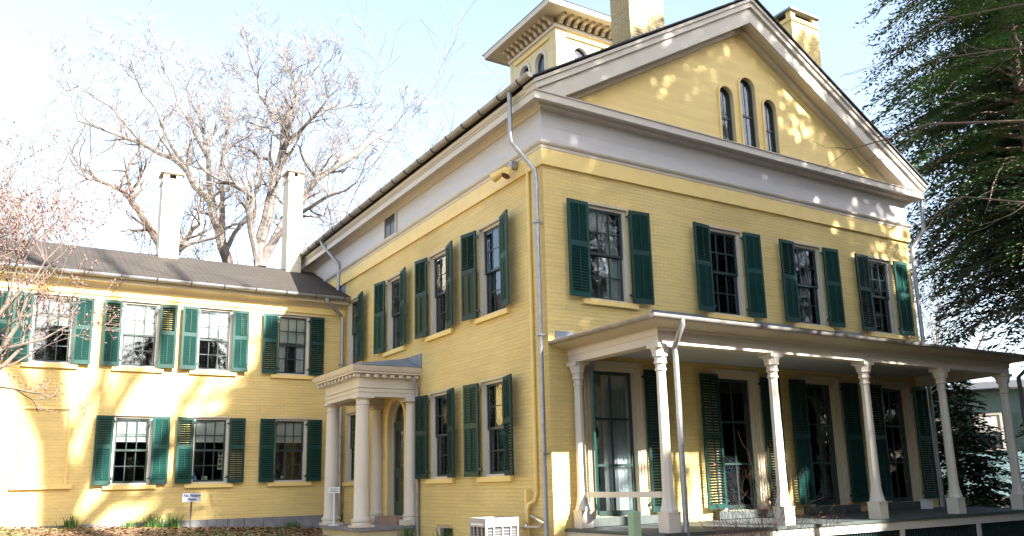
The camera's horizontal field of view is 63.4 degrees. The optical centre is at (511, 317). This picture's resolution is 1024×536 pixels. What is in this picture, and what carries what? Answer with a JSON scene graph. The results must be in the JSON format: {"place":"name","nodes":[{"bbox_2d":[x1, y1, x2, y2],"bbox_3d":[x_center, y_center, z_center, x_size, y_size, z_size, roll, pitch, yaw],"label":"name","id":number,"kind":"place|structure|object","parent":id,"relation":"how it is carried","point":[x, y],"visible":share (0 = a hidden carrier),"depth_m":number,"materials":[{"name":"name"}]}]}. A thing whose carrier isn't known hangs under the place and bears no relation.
{"place":"outdoors","nodes":[
{"label":"outdoors","id":0,"kind":"place"},
{"bbox_2d":[0,498,1010,535],"bbox_3d":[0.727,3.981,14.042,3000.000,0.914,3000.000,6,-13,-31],"label":"ground","id":1,"kind":"structure","parent":0,"point":[119,531],"depth_m":18.68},
{"bbox_2d":[0,70,115,247],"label":"bare tree","id":2,"kind":"object","parent":1,"relation":"on","point":[4,171],"visible":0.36,"depth_m":35.86,"materials":[{"name":"brown plant"}]},
{"bbox_2d":[56,515,83,528],"bbox_3d":[-10.162,4.702,19.122,0.467,0.319,0.493,-3,-11,8],"label":"daffodil plant","id":3,"kind":"object","parent":1,"relation":"on","point":[70,522],"visible":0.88,"depth_m":19.09,"materials":[{"name":"green plant"}]},
{"bbox_2d":[0,114,167,416],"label":"magnolia tree","id":4,"kind":"object","parent":1,"relation":"on","point":[3,309],"visible":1,"depth_m":12.36,"materials":[{"name":"pink plant"}]},
{"bbox_2d":[0,156,239,260],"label":"bare tree","id":5,"kind":"object","parent":1,"relation":"on","point":[92,204],"visible":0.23,"depth_m":36.00,"materials":[{"name":"brown plant"}]},
{"bbox_2d":[119,519,144,528],"bbox_3d":[-9.054,4.902,19.755,0.579,0.246,0.291,6,-13,-31],"label":"daffodil plant","id":6,"kind":"object","parent":1,"relation":"on","point":[129,525],"visible":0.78,"depth_m":19.74,"materials":[{"name":"green plant"}]},
{"bbox_2d":[21,85,268,252],"bbox_3d":[-16.896,-1.114,37.724,11.405,20.620,5.472,2,-12,-14],"label":"bare tree","id":7,"kind":"object","parent":1,"relation":"on","point":[149,229],"visible":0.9,"depth_m":38.10,"materials":[{"name":"brown plant"}]},
{"bbox_2d":[142,514,164,528],"bbox_3d":[-8.643,4.917,20.029,0.647,0.357,0.508,6,-13,-31],"label":"daffodil plant","id":8,"kind":"object","parent":1,"relation":"on","point":[155,523],"visible":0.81,"depth_m":19.97,"materials":[{"name":"green plant"}]},
{"bbox_2d":[0,524,323,535],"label":"leaf litter","id":9,"kind":"object","parent":1,"relation":"on","point":[239,530],"visible":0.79,"depth_m":18.92,"materials":[{"name":"brown plant"}]},
{"bbox_2d":[21,1,308,262],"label":"bare tree","id":10,"kind":"object","parent":1,"relation":"on","point":[225,255],"visible":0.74,"depth_m":41.33,"materials":[{"name":"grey plant"}]},
{"bbox_2d":[160,513,184,528],"bbox_3d":[-8.257,4.945,20.162,0.588,0.378,0.570,1,-12,-14],"label":"daffodil plant","id":11,"kind":"object","parent":1,"relation":"on","point":[171,523],"visible":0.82,"depth_m":20.18,"materials":[{"name":"green plant"}]},
{"bbox_2d":[182,493,200,529],"bbox_3d":[-7.779,4.748,20.089,0.420,0.963,0.036,6,-13,-31],"label":"garden sign","id":12,"kind":"object","parent":1,"relation":"on","point":[191,497],"visible":1,"depth_m":20.12,"materials":[{"name":"grey"}]},
{"bbox_2d":[84,75,473,267],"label":"bare tree","id":13,"kind":"object","parent":1,"relation":"on","point":[309,201],"visible":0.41,"depth_m":40.53,"materials":[{"name":"grey plant"}]},
{"bbox_2d":[278,520,301,528],"bbox_3d":[-5.820,5.419,21.707,0.549,0.224,0.403,-2,-11,4],"label":"daffodil plant","id":14,"kind":"object","parent":1,"relation":"on","point":[291,525],"visible":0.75,"depth_m":21.68,"materials":[{"name":"green plant"}]},
{"bbox_2d":[155,0,433,266],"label":"bare tree","id":15,"kind":"object","parent":1,"relation":"on","point":[261,251],"visible":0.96,"depth_m":38.26,"materials":[{"name":"grey plant"}]},
{"bbox_2d":[328,487,339,525],"bbox_3d":[-4.184,4.431,19.472,0.260,0.880,0.240,1,-12,-11],"label":"entrance sign","id":16,"kind":"object","parent":1,"relation":"on","point":[333,490],"visible":1,"depth_m":19.49,"materials":[{"name":"white metal"}]},
{"bbox_2d":[210,0,505,243],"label":"bare tree","id":17,"kind":"object","parent":1,"relation":"on","point":[357,177],"visible":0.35,"depth_m":38.04,"materials":[{"name":"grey plant"}]},
{"bbox_2d":[397,524,414,535],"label":"leafy plant","id":18,"kind":"object","parent":1,"relation":"on","point":[407,534],"visible":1,"depth_m":18.29,"materials":[{"name":"green plant"}]},
{"bbox_2d":[432,525,454,535],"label":"leafy plant","id":19,"kind":"object","parent":1,"relation":"on","point":[437,534],"visible":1,"depth_m":16.84,"materials":[{"name":"green plant"}]},
{"bbox_2d":[469,516,518,535],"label":"air conditioner","id":20,"kind":"object","parent":1,"relation":"on","point":[496,526],"visible":1,"depth_m":14.21,"materials":[{"name":"grey metal"}]},
{"bbox_2d":[0,0,1023,535],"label":"house","id":21,"kind":"structure","parent":1,"relation":"on","point":[646,278],"depth_m":18.44,"materials":[{"name":"yellow brick"}]},
{"bbox_2d":[9,406,71,489],"bbox_3d":[-10.892,3.031,19.310,1.250,1.900,0.100,6,-13,-31],"label":"blocked window","id":22,"kind":"structure","parent":21,"relation":"in","point":[16,487],"depth_m":19.22,"materials":[{"name":"yellow paint"}]},
{"bbox_2d":[21,291,77,368],"bbox_3d":[-11.033,0.313,19.917,1.180,1.815,0.251,6,-13,-31],"label":"window","id":23,"kind":"structure","parent":21,"relation":"in","point":[44,363],"depth_m":19.98,"materials":[{"name":"grey glass"}]},
{"bbox_2d":[102,414,155,489],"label":"window","id":24,"kind":"structure","parent":21,"relation":"in","point":[136,428],"depth_m":20.43,"materials":[{"name":"grey wood"}]},
{"bbox_2d":[111,299,162,372],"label":"window","id":25,"kind":"structure","parent":21,"relation":"in","point":[134,311],"depth_m":21.01,"materials":[{"name":"grey"}]},
{"bbox_2d":[184,415,232,487],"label":"window","id":26,"kind":"structure","parent":21,"relation":"in","point":[215,429],"depth_m":21.40,"materials":[{"name":"grey wood"}]},
{"bbox_2d":[189,305,236,375],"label":"window","id":27,"kind":"structure","parent":21,"relation":"in","point":[216,323],"depth_m":21.95,"materials":[{"name":"grey glass"}]},
{"bbox_2d":[217,458,221,469],"bbox_3d":[-7.558,3.783,21.462,0.110,0.300,0.007,6,-13,-31],"label":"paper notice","id":28,"kind":"object","parent":21,"relation":"attached to","point":[219,463],"visible":1,"depth_m":21.46,"materials":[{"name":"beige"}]},
{"bbox_2d":[267,417,310,485],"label":"window","id":29,"kind":"structure","parent":21,"relation":"in","point":[288,429],"depth_m":22.46,"materials":[{"name":"grey"}]},
{"bbox_2d":[270,312,313,379],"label":"window","id":30,"kind":"structure","parent":21,"relation":"in","point":[294,329],"depth_m":23.03,"materials":[{"name":"grey"}]},
{"bbox_2d":[342,410,355,485],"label":"window","id":31,"kind":"structure","parent":21,"relation":"in","point":[352,417],"depth_m":22.79,"materials":[{"name":"grey"}]},
{"bbox_2d":[349,295,362,363],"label":"window","id":32,"kind":"structure","parent":21,"relation":"in","point":[353,304],"depth_m":23.41,"materials":[{"name":"grey glass"}]},
{"bbox_2d":[383,211,396,240],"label":"attic window","id":33,"kind":"structure","parent":21,"relation":"in","point":[390,222],"depth_m":21.40,"materials":[{"name":"white glass"}]},
{"bbox_2d":[382,272,405,356],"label":"window","id":34,"kind":"structure","parent":21,"relation":"in","point":[394,281],"depth_m":21.02,"materials":[{"name":"grey glass"}]},
{"bbox_2d":[393,404,403,514],"bbox_3d":[-2.681,3.402,20.020,0.142,2.675,0.880,6,-13,-31],"label":"door","id":35,"kind":"structure","parent":21,"relation":"in","point":[398,470],"depth_m":20.18,"materials":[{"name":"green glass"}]},
{"bbox_2d":[425,247,453,341],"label":"window","id":36,"kind":"structure","parent":21,"relation":"in","point":[439,330],"depth_m":18.93,"materials":[{"name":"grey glass"}]},
{"bbox_2d":[425,388,454,483],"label":"window","id":37,"kind":"structure","parent":21,"relation":"in","point":[439,400],"depth_m":18.29,"materials":[{"name":"grey glass"}]},
{"bbox_2d":[438,525,452,535],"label":"basement window","id":38,"kind":"structure","parent":21,"relation":"in","point":[445,527],"depth_m":17.69,"materials":[{"name":"black glass"}]},
{"bbox_2d":[474,217,509,323],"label":"window","id":39,"kind":"structure","parent":21,"relation":"in","point":[490,242],"depth_m":16.95,"materials":[{"name":"grey glass"}]},
{"bbox_2d":[476,374,513,481],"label":"window","id":40,"kind":"structure","parent":21,"relation":"in","point":[493,390],"depth_m":16.31,"materials":[{"name":"grey"}]},
{"bbox_2d":[490,161,517,181],"bbox_3d":[-0.177,-2.814,16.122,0.347,0.369,0.540,9,-15,-42],"label":"floodlight","id":41,"kind":"object","parent":21,"relation":"attached to","point":[503,172],"visible":1,"depth_m":16.04,"materials":[{"name":"yellow paint"}]},
{"bbox_2d":[582,201,638,309],"bbox_3d":[1.788,-1.173,15.896,1.300,2.015,0.287,6,-13,-31],"label":"window","id":42,"kind":"structure","parent":21,"relation":"in","point":[609,223],"depth_m":16.05,"materials":[{"name":"grey glass"}]},
{"bbox_2d":[584,360,657,526],"bbox_3d":[1.889,2.277,15.170,1.660,2.940,0.380,6,-13,-31],"label":"french window","id":43,"kind":"structure","parent":21,"relation":"in","point":[623,419],"depth_m":15.33,"materials":[{"name":"grey glass"}]},
{"bbox_2d":[717,84,738,142],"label":"gable window","id":44,"kind":"structure","parent":21,"relation":"in","point":[724,109],"depth_m":18.51,"materials":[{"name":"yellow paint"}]},
{"bbox_2d":[706,224,753,322],"bbox_3d":[4.467,-0.912,17.512,1.300,2.015,0.287,6,-13,-31],"label":"window","id":45,"kind":"structure","parent":21,"relation":"in","point":[725,252],"depth_m":17.61,"materials":[{"name":"grey glass"}]},
{"bbox_2d":[709,369,773,519],"bbox_3d":[4.569,2.539,16.785,1.660,2.940,0.380,6,-13,-31],"label":"french window","id":46,"kind":"structure","parent":21,"relation":"in","point":[740,399],"depth_m":16.92,"materials":[{"name":"grey"}]},
{"bbox_2d":[737,75,761,148],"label":"gable window","id":47,"kind":"structure","parent":21,"relation":"in","point":[744,90],"depth_m":18.90,"materials":[{"name":"black glass"}]},
{"bbox_2d":[761,97,781,153],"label":"gable window","id":48,"kind":"structure","parent":21,"relation":"in","point":[767,112],"depth_m":19.23,"materials":[{"name":"glass"}]},
{"bbox_2d":[789,240,833,331],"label":"window","id":49,"kind":"structure","parent":21,"relation":"in","point":[806,258],"depth_m":18.96,"materials":[{"name":"grey glass"}]},
{"bbox_2d":[796,375,860,513],"bbox_3d":[6.779,2.755,18.117,1.660,2.940,0.380,6,-13,-31],"label":"french window","id":50,"kind":"structure","parent":21,"relation":"in","point":[827,435],"depth_m":18.25,"materials":[{"name":"grey wood"}]},
{"bbox_2d":[863,254,904,339],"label":"window","id":51,"kind":"structure","parent":21,"relation":"in","point":[881,289],"depth_m":20.33,"materials":[{"name":"grey"}]},
{"bbox_2d":[873,380,923,509],"bbox_3d":[9.032,2.974,19.476,1.660,2.940,0.380,6,-13,-31],"label":"french window","id":52,"kind":"structure","parent":21,"relation":"in","point":[897,397],"depth_m":19.62,"materials":[{"name":"grey wood"}]},
{"bbox_2d":[627,511,641,535],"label":"post","id":53,"kind":"object","parent":1,"relation":"on","point":[634,523],"visible":1,"depth_m":9.38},
{"bbox_2d":[690,466,787,535],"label":"bare shrub","id":54,"kind":"object","parent":1,"relation":"on","point":[736,525],"visible":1,"depth_m":12.04,"materials":[{"name":"brown plant"}]},
{"bbox_2d":[674,432,823,535],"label":"bare shrub","id":55,"kind":"object","parent":1,"relation":"on","point":[761,519],"visible":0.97,"depth_m":12.65,"materials":[{"name":"brown plant"}]},
{"bbox_2d":[749,503,851,535],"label":"bare shrub","id":56,"kind":"object","parent":1,"relation":"on","point":[824,528],"visible":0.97,"depth_m":12.56,"materials":[{"name":"brown plant"}]},
{"bbox_2d":[810,0,1023,310],"bbox_3d":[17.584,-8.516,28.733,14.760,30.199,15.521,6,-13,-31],"label":"hemlock tree","id":57,"kind":"object","parent":1,"relation":"on","point":[979,69],"visible":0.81,"depth_m":28.53,"materials":[{"name":"green plant"}]},
{"bbox_2d":[907,0,1023,367],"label":"hemlock tree","id":58,"kind":"object","parent":1,"relation":"on","point":[1015,307],"visible":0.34,"depth_m":31.68,"materials":[{"name":"green plant"}]},
{"bbox_2d":[910,220,1023,383],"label":"bare tree","id":59,"kind":"object","parent":1,"relation":"on","point":[930,327],"visible":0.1,"depth_m":53.23,"materials":[{"name":"brown plant"}]},
{"bbox_2d":[925,380,1023,507],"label":"spruce tree","id":60,"kind":"object","parent":1,"relation":"on","point":[977,496],"visible":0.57,"depth_m":22.36,"materials":[{"name":"green plant"}]},
{"bbox_2d":[931,379,1023,496],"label":"clapboard house","id":61,"kind":"structure","parent":1,"relation":"on","point":[990,391],"depth_m":36.45,"materials":[{"name":"grey wood"}]},
{"bbox_2d":[973,412,1006,450],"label":"window","id":62,"kind":"structure","parent":61,"relation":"in","point":[996,420],"depth_m":36.42,"materials":[{"name":"white glass"}]},
{"bbox_2d":[1015,424,1023,486],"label":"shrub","id":63,"kind":"object","parent":1,"relation":"on","point":[1020,435],"visible":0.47,"depth_m":22.94,"materials":[{"name":"green plant"}]},
{"bbox_2d":[0,0,1023,383],"label":"sky","id":64,"kind":"structure","parent":0,"point":[201,22],"materials":[{"name":"white"}]},
{"bbox_2d":[919,499,932,508],"bbox_3d":[9.442,4.246,18.882,0.240,0.210,0.180,6,-13,-31],"label":"white box","id":65,"kind":"object","parent":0,"point":[926,503],"visible":1,"depth_m":18.82,"materials":[{"name":"white plastic"}]}
]}

